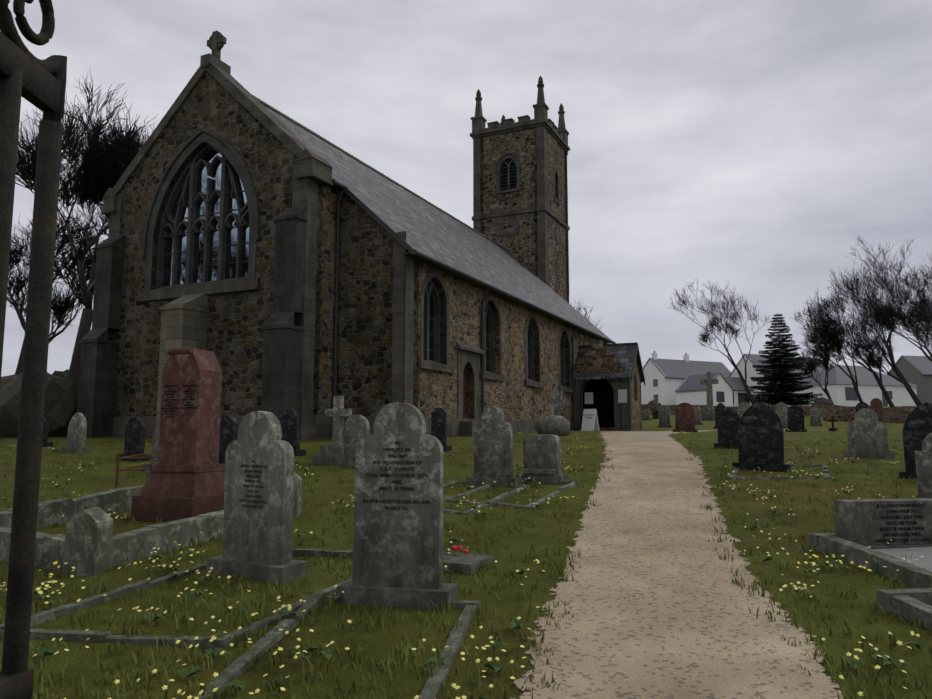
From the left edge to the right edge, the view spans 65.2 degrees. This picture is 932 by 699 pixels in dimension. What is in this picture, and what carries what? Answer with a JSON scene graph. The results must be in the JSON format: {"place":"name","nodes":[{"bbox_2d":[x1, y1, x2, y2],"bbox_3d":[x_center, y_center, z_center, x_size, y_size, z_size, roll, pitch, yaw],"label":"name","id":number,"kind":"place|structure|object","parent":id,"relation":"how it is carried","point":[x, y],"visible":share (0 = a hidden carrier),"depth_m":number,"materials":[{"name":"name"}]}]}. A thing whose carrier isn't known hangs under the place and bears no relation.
{"place":"outdoors","nodes":[
{"label":"outdoors","id":0,"kind":"place"},
{"bbox_2d":[107,71,418,416],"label":"church walls","id":1,"kind":"structure","parent":0,"point":[236,321],"depth_m":19.65,"materials":[{"name":"brown stone"}]},
{"bbox_2d":[107,167,606,422],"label":"church rubble walls","id":2,"kind":"structure","parent":0,"point":[513,397],"depth_m":21.84,"materials":[{"name":"stone"}]},
{"bbox_2d":[90,103,610,339],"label":"roof","id":3,"kind":"structure","parent":2,"relation":"on","point":[434,232],"depth_m":25.93,"materials":[{"name":"grey stone"}]},
{"bbox_2d":[88,179,615,432],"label":"gutters and downpipes","id":4,"kind":"object","parent":2,"relation":"attached to","point":[440,265],"visible":0.69,"depth_m":20.80,"materials":[{"name":"black metal"}]},
{"bbox_2d":[142,128,565,386],"bbox_3d":[-0.692,-2.489,24.453,5.957,6.664,17.717,-8,-10,50],"label":"window tracery","id":5,"kind":"object","parent":2,"relation":"in","point":[226,150],"visible":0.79,"depth_m":20.80,"materials":[{"name":"grey stone"}]},
{"bbox_2d":[163,149,561,384],"bbox_3d":[-0.556,-2.407,24.633,5.783,6.640,17.168,-8,-10,50],"label":"window glass","id":6,"kind":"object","parent":5,"relation":"in","point":[215,177],"depth_m":20.78,"materials":[{"name":"glass"}]},
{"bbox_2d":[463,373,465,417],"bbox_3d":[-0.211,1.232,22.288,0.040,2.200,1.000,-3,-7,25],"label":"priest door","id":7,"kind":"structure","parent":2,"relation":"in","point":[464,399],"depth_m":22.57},
{"bbox_2d":[0,406,931,698],"bbox_3d":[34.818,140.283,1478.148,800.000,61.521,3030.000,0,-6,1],"label":"ground grass","id":8,"kind":"structure","parent":0,"point":[80,660],"depth_m":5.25,"materials":[{"name":"green plant"}]},
{"bbox_2d":[0,0,66,698],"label":"gate post","id":9,"kind":"object","parent":8,"relation":"on","point":[29,76],"visible":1,"depth_m":1.55,"materials":[{"name":"black metal"}]},
{"bbox_2d":[42,417,53,446],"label":"headstone","id":10,"kind":"object","parent":8,"relation":"on","point":[45,443],"visible":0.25,"depth_m":15.98,"materials":[{"name":"stone"}]},
{"bbox_2d":[6,206,103,374],"bbox_3d":[-22.862,-1.701,38.397,8.660,12.330,7.794,0,-6,1],"label":"tree","id":11,"kind":"object","parent":8,"relation":"on","point":[58,308],"depth_m":38.92,"materials":[{"name":"plant"}]},
{"bbox_2d":[52,369,68,377],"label":"hedge","id":12,"kind":"object","parent":8,"relation":"on","point":[65,373],"depth_m":51.29,"materials":[{"name":"green plant"}]},
{"bbox_2d":[59,412,91,453],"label":"headstone","id":13,"kind":"object","parent":8,"relation":"on","point":[76,434],"visible":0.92,"depth_m":14.46,"materials":[{"name":"stone"}]},
{"bbox_2d":[15,74,157,385],"bbox_3d":[-17.102,-4.572,34.051,10.464,17.265,9.511,0,-6,1],"label":"tree","id":14,"kind":"object","parent":8,"relation":"on","point":[101,160],"depth_m":33.12,"materials":[{"name":"plant"}]},
{"bbox_2d":[116,417,150,461],"bbox_3d":[-5.905,1.717,12.970,0.560,1.015,0.280,-2,-6,26],"label":"headstone","id":15,"kind":"object","parent":8,"relation":"on","point":[135,434],"visible":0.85,"depth_m":12.92,"materials":[{"name":"stone"}]},
{"bbox_2d":[115,451,158,486],"bbox_3d":[-4.250,1.787,11.007,0.254,0.598,2.598,-3,-7,25],"label":"rusty grave rail","id":16,"kind":"object","parent":8,"relation":"on","point":[123,469],"visible":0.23,"depth_m":10.02,"materials":[{"name":"brown metal"}]},
{"bbox_2d":[141,428,159,471],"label":"headstone","id":17,"kind":"object","parent":8,"relation":"on","point":[155,444],"visible":0.21,"depth_m":11.45,"materials":[{"name":"stone"}]},
{"bbox_2d":[0,462,302,575],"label":"grave kerb","id":18,"kind":"object","parent":8,"relation":"on","point":[88,543],"visible":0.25,"depth_m":6.02,"materials":[{"name":"stone"}]},
{"bbox_2d":[0,548,352,648],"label":"kerb","id":19,"kind":"structure","parent":8,"relation":"on","point":[223,642],"depth_m":4.43,"materials":[{"name":"stone"}]},
{"bbox_2d":[131,347,224,522],"bbox_3d":[-2.987,0.992,7.867,0.809,1.994,0.720,-3,-7,22],"label":"red granite monument","id":20,"kind":"object","parent":8,"relation":"on","point":[186,478],"visible":0.92,"depth_m":7.70,"materials":[{"name":"red stone"}]},
{"bbox_2d":[161,382,177,417],"bbox_3d":[-3.174,0.541,7.804,0.233,0.376,0.006,-3,-7,23],"label":"monument inscription","id":21,"kind":"object","parent":20,"relation":"attached to","point":[169,399],"visible":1,"depth_m":7.80,"materials":[{"name":"black paint"}]},
{"bbox_2d":[180,382,196,408],"bbox_3d":[-2.934,0.485,7.712,0.233,0.286,0.004,-3,-7,22],"label":"monument inscription","id":22,"kind":"object","parent":20,"relation":"attached to","point":[190,396],"visible":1,"depth_m":7.71,"materials":[{"name":"black paint"}]},
{"bbox_2d":[156,293,208,428],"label":"buttress","id":23,"kind":"structure","parent":8,"relation":"on","point":[183,321],"depth_m":19.34,"materials":[{"name":"grey stone"}]},
{"bbox_2d":[77,205,307,436],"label":"church buttresses","id":24,"kind":"structure","parent":8,"relation":"on","point":[282,368],"depth_m":18.62,"materials":[{"name":"grey stone"}]},
{"bbox_2d":[219,415,236,471],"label":"headstone","id":25,"kind":"object","parent":8,"relation":"on","point":[228,429],"visible":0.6,"depth_m":11.39,"materials":[{"name":"stone"}]},
{"bbox_2d":[206,411,307,584],"bbox_3d":[-1.606,1.222,5.620,0.766,1.488,0.290,-3,-6,28],"label":"headstone","id":26,"kind":"object","parent":8,"relation":"on","point":[258,505],"visible":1,"depth_m":5.55,"materials":[{"name":"stone"}]},
{"bbox_2d":[281,410,305,455],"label":"headstone","id":27,"kind":"object","parent":8,"relation":"on","point":[290,423],"visible":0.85,"depth_m":13.87,"materials":[{"name":"stone"}]},
{"bbox_2d":[312,396,351,465],"bbox_3d":[-2.183,1.418,12.415,0.640,1.250,0.560,-3,-7,25],"label":"grave cross","id":28,"kind":"object","parent":8,"relation":"on","point":[334,452],"visible":0.75,"depth_m":12.34,"materials":[{"name":"stone"}]},
{"bbox_2d":[193,592,479,698],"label":"grave kerb","id":29,"kind":"object","parent":8,"relation":"on","point":[237,667],"visible":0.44,"depth_m":4.01,"materials":[{"name":"stone"}]},
{"bbox_2d":[101,31,572,440],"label":"stone trim","id":30,"kind":"structure","parent":8,"relation":"on","point":[312,170],"depth_m":19.79,"materials":[{"name":"grey stone"}]},
{"bbox_2d":[336,415,369,467],"bbox_3d":[-1.784,1.616,11.878,0.590,1.100,0.280,-3,-7,26],"label":"headstone","id":31,"kind":"object","parent":8,"relation":"on","point":[356,429],"visible":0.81,"depth_m":11.86,"materials":[{"name":"stone"}]},
{"bbox_2d":[336,402,456,610],"bbox_3d":[-0.461,1.154,4.974,0.761,1.584,0.290,-1,-8,11],"label":"headstone","id":32,"kind":"object","parent":8,"relation":"on","point":[398,518],"visible":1,"depth_m":4.92,"materials":[{"name":"stone"}]},
{"bbox_2d":[0,372,833,436],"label":"shrubs","id":33,"kind":"object","parent":8,"relation":"on","point":[61,400],"depth_m":20.27,"materials":[{"name":"green plant"}]},
{"bbox_2d":[431,408,451,451],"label":"headstone","id":34,"kind":"object","parent":8,"relation":"on","point":[439,423],"visible":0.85,"depth_m":14.85,"materials":[{"name":"stone"}]},
{"bbox_2d":[0,429,922,698],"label":"yellow flowers","id":35,"kind":"object","parent":8,"relation":"on","point":[215,674],"visible":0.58,"depth_m":4.38,"materials":[{"name":"yellow plant"}]},
{"bbox_2d":[443,552,493,574],"bbox_3d":[-0.140,1.719,5.846,0.600,0.100,0.440,-3,-7,25],"label":"grave tablet","id":36,"kind":"object","parent":8,"relation":"on","point":[469,564],"visible":0.36,"depth_m":5.68,"materials":[{"name":"stone"}]},
{"bbox_2d":[452,545,467,553],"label":"red flowers","id":37,"kind":"object","parent":36,"relation":"on","point":[459,548],"visible":1,"depth_m":5.93,"materials":[{"name":"red plant"}]},
{"bbox_2d":[443,480,529,514],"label":"grave kerb","id":38,"kind":"structure","parent":8,"relation":"on","point":[504,495],"depth_m":8.83,"materials":[{"name":"stone"}]},
{"bbox_2d":[466,407,521,487],"bbox_3d":[0.373,1.443,9.951,0.704,1.303,0.280,-4,-7,25],"label":"headstone","id":39,"kind":"object","parent":8,"relation":"on","point":[493,444],"visible":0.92,"depth_m":9.90,"materials":[{"name":"stone"}]},
{"bbox_2d":[443,481,578,508],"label":"grave kerb","id":40,"kind":"structure","parent":8,"relation":"on","point":[567,486],"depth_m":8.69,"materials":[{"name":"stone"}]},
{"bbox_2d":[470,76,569,282],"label":"tower stone trim","id":41,"kind":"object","parent":8,"relation":"on","point":[541,122],"visible":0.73,"depth_m":41.39,"materials":[{"name":"grey stone"}]},
{"bbox_2d":[519,468,557,483],"bbox_3d":[1.079,1.811,10.236,0.559,0.280,0.400,-3,-7,25],"label":"headstone scroll base","id":42,"kind":"object","parent":8,"relation":"on","point":[542,476],"visible":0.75,"depth_m":10.06,"materials":[{"name":"stone"}]},
{"bbox_2d":[516,435,568,483],"bbox_3d":[1.076,1.653,10.249,0.669,0.898,0.340,-3,-6,27],"label":"headstone","id":43,"kind":"object","parent":8,"relation":"on","point":[541,451],"visible":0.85,"depth_m":10.18,"materials":[{"name":"stone"}]},
{"bbox_2d":[534,415,569,435],"bbox_3d":[2.512,2.297,21.274,1.076,0.743,0.450,-3,-7,25],"label":"boulder","id":44,"kind":"object","parent":8,"relation":"on","point":[553,425],"visible":0.77,"depth_m":21.08,"materials":[{"name":"stone"}]},
{"bbox_2d":[548,389,568,415],"bbox_3d":[2.979,2.079,23.762,0.660,1.550,0.140,5,-4,26],"label":"grave cross","id":45,"kind":"object","parent":8,"relation":"on","point":[558,401],"visible":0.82,"depth_m":23.72,"materials":[{"name":"stone"}]},
{"bbox_2d":[570,298,601,329],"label":"tree","id":46,"kind":"object","parent":8,"relation":"on","point":[580,307],"visible":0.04,"depth_m":73.03,"materials":[{"name":"grey plant"}]},
{"bbox_2d":[581,409,599,430],"bbox_3d":[5.235,2.966,30.688,0.580,0.920,0.560,-5,-8,39],"label":"sandwich board","id":47,"kind":"object","parent":8,"relation":"on","point":[590,420],"visible":1,"depth_m":30.60,"materials":[{"name":"white plastic"}]},
{"bbox_2d":[574,340,637,430],"bbox_3d":[6.117,2.790,32.006,2.560,6.300,1.520,-3,-7,25],"label":"porch dressed stone","id":48,"kind":"object","parent":8,"relation":"on","point":[627,418],"visible":0.62,"depth_m":31.15,"materials":[{"name":"stone"}]},
{"bbox_2d":[574,342,641,430],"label":"porch rubble walls","id":49,"kind":"structure","parent":8,"relation":"on","point":[596,359],"depth_m":31.74,"materials":[{"name":"brown stone"}]},
{"bbox_2d":[572,344,643,381],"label":"porch roof","id":50,"kind":"structure","parent":49,"relation":"on","point":[625,354],"depth_m":31.80,"materials":[{"name":"grey stone"}]},
{"bbox_2d":[642,409,651,419],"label":"headstone","id":51,"kind":"object","parent":8,"relation":"on","point":[645,414],"visible":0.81,"depth_m":51.41,"materials":[{"name":"stone"}]},
{"bbox_2d":[651,410,658,418],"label":"headstone","id":52,"kind":"object","parent":8,"relation":"on","point":[655,414],"visible":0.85,"depth_m":54.38,"materials":[{"name":"stone"}]},
{"bbox_2d":[657,405,671,427],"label":"headstone","id":53,"kind":"object","parent":8,"relation":"on","point":[664,416],"visible":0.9,"depth_m":39.50,"materials":[{"name":"stone"}]},
{"bbox_2d":[673,403,697,431],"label":"headstone","id":54,"kind":"object","parent":8,"relation":"on","point":[684,417],"visible":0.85,"depth_m":26.62,"materials":[{"name":"red stone"}]},
{"bbox_2d":[641,353,730,404],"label":"house walls","id":55,"kind":"structure","parent":8,"relation":"on","point":[665,389],"depth_m":119.27,"materials":[{"name":"white paint"}]},
{"bbox_2d":[643,358,730,377],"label":"house roof","id":56,"kind":"structure","parent":55,"relation":"on","point":[671,368],"depth_m":122.44,"materials":[{"name":"grey tile"}]},
{"bbox_2d":[693,405,702,424],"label":"headstone","id":57,"kind":"object","parent":8,"relation":"on","point":[697,408],"visible":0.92,"depth_m":43.43,"materials":[{"name":"stone"}]},
{"bbox_2d":[676,374,732,405],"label":"house wing walls","id":58,"kind":"structure","parent":8,"relation":"on","point":[695,397],"depth_m":108.77,"materials":[{"name":"white paint"}]},
{"bbox_2d":[674,373,733,391],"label":"house roof","id":59,"kind":"structure","parent":58,"relation":"on","point":[691,383],"depth_m":110.93,"materials":[{"name":"grey tile"}]},
{"bbox_2d":[716,390,734,401],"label":"house wing windows","id":60,"kind":"structure","parent":58,"relation":"in","point":[720,396],"depth_m":108.06,"materials":[{"name":"grey glass"}]},
{"bbox_2d":[700,372,718,420],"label":"stone cross","id":61,"kind":"object","parent":8,"relation":"on","point":[709,414],"visible":0.73,"depth_m":51.33,"materials":[{"name":"stone"}]},
{"bbox_2d":[714,403,725,427],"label":"headstone","id":62,"kind":"object","parent":8,"relation":"on","point":[720,408],"visible":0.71,"depth_m":37.50,"materials":[{"name":"stone"}]},
{"bbox_2d":[669,278,772,404],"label":"beech tree","id":63,"kind":"object","parent":8,"relation":"on","point":[713,324],"depth_m":70.01,"materials":[{"name":"plant"}]},
{"bbox_2d":[713,408,740,448],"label":"headstone","id":64,"kind":"object","parent":8,"relation":"on","point":[728,422],"visible":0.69,"depth_m":15.36,"materials":[{"name":"stone"}]},
{"bbox_2d":[732,391,752,405],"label":"house garage walls","id":65,"kind":"structure","parent":8,"relation":"on","point":[736,398],"depth_m":118.13,"materials":[{"name":"white paint"}]},
{"bbox_2d":[724,377,753,390],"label":"garage roof","id":66,"kind":"structure","parent":65,"relation":"on","point":[735,383],"depth_m":120.25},
{"bbox_2d":[732,390,749,404],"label":"door frame","id":67,"kind":"object","parent":65,"relation":"in","point":[741,398],"visible":0.38,"depth_m":118.46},
{"bbox_2d":[738,402,750,417],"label":"headstone","id":68,"kind":"object","parent":8,"relation":"on","point":[743,407],"visible":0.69,"depth_m":35.54,"materials":[{"name":"stone"}]},
{"bbox_2d":[732,401,789,471],"bbox_3d":[4.642,1.477,11.463,0.821,1.327,0.270,-2,-8,28],"label":"headstone","id":69,"kind":"object","parent":8,"relation":"on","point":[760,437],"visible":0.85,"depth_m":11.42,"materials":[{"name":"stone"}]},
{"bbox_2d":[730,351,822,404],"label":"house walls","id":70,"kind":"structure","parent":8,"relation":"on","point":[751,371],"depth_m":120.98,"materials":[{"name":"white paint"}]},
{"bbox_2d":[729,354,823,376],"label":"house roof","id":71,"kind":"structure","parent":70,"relation":"on","point":[755,358],"depth_m":122.30,"materials":[{"name":"grey tile"}]},
{"bbox_2d":[725,464,831,479],"bbox_3d":[4.806,1.939,11.121,1.390,0.322,2.394,-3,-7,25],"label":"grave kerb","id":72,"kind":"object","parent":8,"relation":"on","point":[733,474],"visible":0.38,"depth_m":10.40,"materials":[{"name":"stone"}]},
{"bbox_2d":[641,404,917,422],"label":"stone wall","id":73,"kind":"structure","parent":8,"relation":"on","point":[839,413],"depth_m":58.39,"materials":[{"name":"grey stone"}]},
{"bbox_2d":[776,402,787,427],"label":"headstone","id":74,"kind":"object","parent":8,"relation":"on","point":[781,409],"visible":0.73,"depth_m":37.38,"materials":[{"name":"stone"}]},
{"bbox_2d":[742,314,823,405],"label":"conifer tree","id":75,"kind":"object","parent":8,"relation":"on","point":[771,361],"depth_m":71.04,"materials":[{"name":"green plant"}]},
{"bbox_2d":[785,405,806,431],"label":"headstone","id":76,"kind":"object","parent":8,"relation":"on","point":[795,414],"visible":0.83,"depth_m":27.48,"materials":[{"name":"stone"}]},
{"bbox_2d":[809,407,822,425],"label":"headstone","id":77,"kind":"object","parent":8,"relation":"on","point":[815,416],"visible":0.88,"depth_m":41.28,"materials":[{"name":"stone"}]},
{"bbox_2d":[788,333,845,403],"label":"beech tree","id":78,"kind":"object","parent":8,"relation":"on","point":[810,366],"depth_m":65.17,"materials":[{"name":"plant"}]},
{"bbox_2d":[793,289,868,401],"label":"beech tree","id":79,"kind":"object","parent":8,"relation":"on","point":[851,328],"depth_m":64.76,"materials":[{"name":"plant"}]},
{"bbox_2d":[828,416,837,430],"bbox_3d":[14.834,3.041,29.445,0.340,0.720,0.240,-3,-7,25],"label":"grave cross","id":80,"kind":"object","parent":8,"relation":"on","point":[832,420],"visible":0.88,"depth_m":29.40,"materials":[{"name":"stone"}]},
{"bbox_2d":[787,384,916,406],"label":"bungalow walls","id":81,"kind":"structure","parent":8,"relation":"on","point":[900,395],"depth_m":105.68,"materials":[{"name":"white paint"}]},
{"bbox_2d":[792,365,916,385],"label":"house roof","id":82,"kind":"structure","parent":81,"relation":"on","point":[838,375],"depth_m":107.83,"materials":[{"name":"grey tile"}]},
{"bbox_2d":[845,387,892,405],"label":"windows","id":83,"kind":"structure","parent":81,"relation":"in","point":[850,393],"depth_m":104.30,"materials":[{"name":"grey glass"}]},
{"bbox_2d":[806,259,913,406],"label":"beech tree","id":84,"kind":"object","parent":8,"relation":"on","point":[837,332],"depth_m":64.54,"materials":[{"name":"plant"}]},
{"bbox_2d":[855,402,869,411],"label":"headstone","id":85,"kind":"object","parent":8,"relation":"on","point":[860,405],"visible":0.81,"depth_m":39.36,"materials":[{"name":"stone"}]},
{"bbox_2d":[843,408,894,458],"bbox_3d":[7.339,1.648,13.314,0.807,1.148,0.270,-2,-9,24],"label":"headstone","id":86,"kind":"object","parent":8,"relation":"on","point":[867,434],"visible":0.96,"depth_m":13.28,"materials":[{"name":"stone"}]},
{"bbox_2d":[808,533,931,587],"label":"grave kerb","id":87,"kind":"object","parent":8,"relation":"on","point":[907,573],"visible":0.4,"depth_m":5.62,"materials":[{"name":"stone"}]},
{"bbox_2d":[875,547,931,570],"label":"grave kerb chippings","id":88,"kind":"object","parent":87,"relation":"in","point":[925,561],"visible":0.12,"depth_m":5.91,"materials":[{"name":"grey gravel"}]},
{"bbox_2d":[870,398,884,422],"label":"headstone","id":89,"kind":"object","parent":8,"relation":"on","point":[876,406],"visible":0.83,"depth_m":45.17,"materials":[{"name":"red stone"}]},
{"bbox_2d":[830,236,929,405],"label":"beech tree","id":90,"kind":"object","parent":8,"relation":"on","point":[872,358],"depth_m":61.85,"materials":[{"name":"plant"}]},
{"bbox_2d":[834,498,931,548],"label":"headstone","id":91,"kind":"object","parent":8,"relation":"on","point":[860,521],"visible":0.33,"depth_m":6.20,"materials":[{"name":"stone"}]},
{"bbox_2d":[875,503,929,545],"bbox_3d":[3.722,1.504,6.213,0.525,0.368,0.008,1,-7,-9],"label":"gravestone inscription","id":92,"kind":"object","parent":91,"relation":"attached to","point":[895,528],"visible":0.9,"depth_m":6.21,"materials":[{"name":"black paint"}]},
{"bbox_2d":[873,254,931,361],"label":"beech tree","id":93,"kind":"object","parent":8,"relation":"on","point":[916,329],"depth_m":61.18,"materials":[{"name":"plant"}]},
{"bbox_2d":[876,588,931,629],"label":"grave kerb","id":94,"kind":"structure","parent":8,"relation":"on","point":[909,604],"depth_m":4.63,"materials":[{"name":"stone"}]},
{"bbox_2d":[883,252,931,349],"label":"beech tree","id":95,"kind":"object","parent":8,"relation":"on","point":[924,319],"visible":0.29,"depth_m":62.82,"materials":[{"name":"plant"}]},
{"bbox_2d":[888,357,931,403],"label":"grey house walls","id":96,"kind":"structure","parent":8,"relation":"on","point":[911,373],"depth_m":128.59,"materials":[{"name":"grey paint"}]},
{"bbox_2d":[889,355,931,374],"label":"roof","id":97,"kind":"structure","parent":96,"relation":"on","point":[923,364],"depth_m":130.76,"materials":[{"name":"grey tile"}]},
{"bbox_2d":[899,402,931,478],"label":"headstone","id":98,"kind":"object","parent":8,"relation":"on","point":[917,428],"visible":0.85,"depth_m":10.49,"materials":[{"name":"stone"}]},
{"bbox_2d":[914,433,931,497],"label":"headstone","id":99,"kind":"object","parent":8,"relation":"on","point":[923,460],"visible":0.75,"depth_m":7.33,"materials":[{"name":"stone"}]},
{"bbox_2d":[1,0,931,376],"label":"sky","id":100,"kind":"structure","parent":0,"point":[750,145],"materials":[{"name":"grey"}]},
{"bbox_2d":[480,127,567,301],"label":"tower rubble walls","id":101,"kind":"structure","parent":0,"point":[522,246],"depth_m":41.46,"materials":[{"name":"stone"}]},
{"bbox_2d":[501,151,568,302],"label":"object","id":102,"kind":"object","parent":101,"relation":"attached to","point":[513,178],"visible":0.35,"depth_m":41.83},
{"bbox_2d":[583,379,613,426],"bbox_3d":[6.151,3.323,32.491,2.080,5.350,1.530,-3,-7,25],"label":"doorway","id":103,"kind":"structure","parent":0,"point":[603,397],"depth_m":31.85,"materials":[{"name":"black"}]},
{"bbox_2d":[585,389,626,403],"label":"porch notice boards","id":104,"kind":"object","parent":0,"point":[622,395],"visible":0.84,"depth_m":31.05,"materials":[{"name":"white paper"}]},
{"bbox_2d":[579,342,644,385],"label":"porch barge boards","id":105,"kind":"object","parent":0,"point":[637,349],"visible":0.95,"depth_m":32.40,"materials":[{"name":"brown wood"}]},
{"bbox_2d":[653,351,686,401],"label":"house windows","id":106,"kind":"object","parent":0,"point":[655,384],"visible":0.38,"depth_m":119.34,"materials":[{"name":"grey glass"}]},
{"bbox_2d":[510,430,843,698],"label":"path gravel","id":107,"kind":"structure","parent":0,"point":[658,597],"depth_m":4.69,"materials":[{"name":"beige gravel"}]}
]}

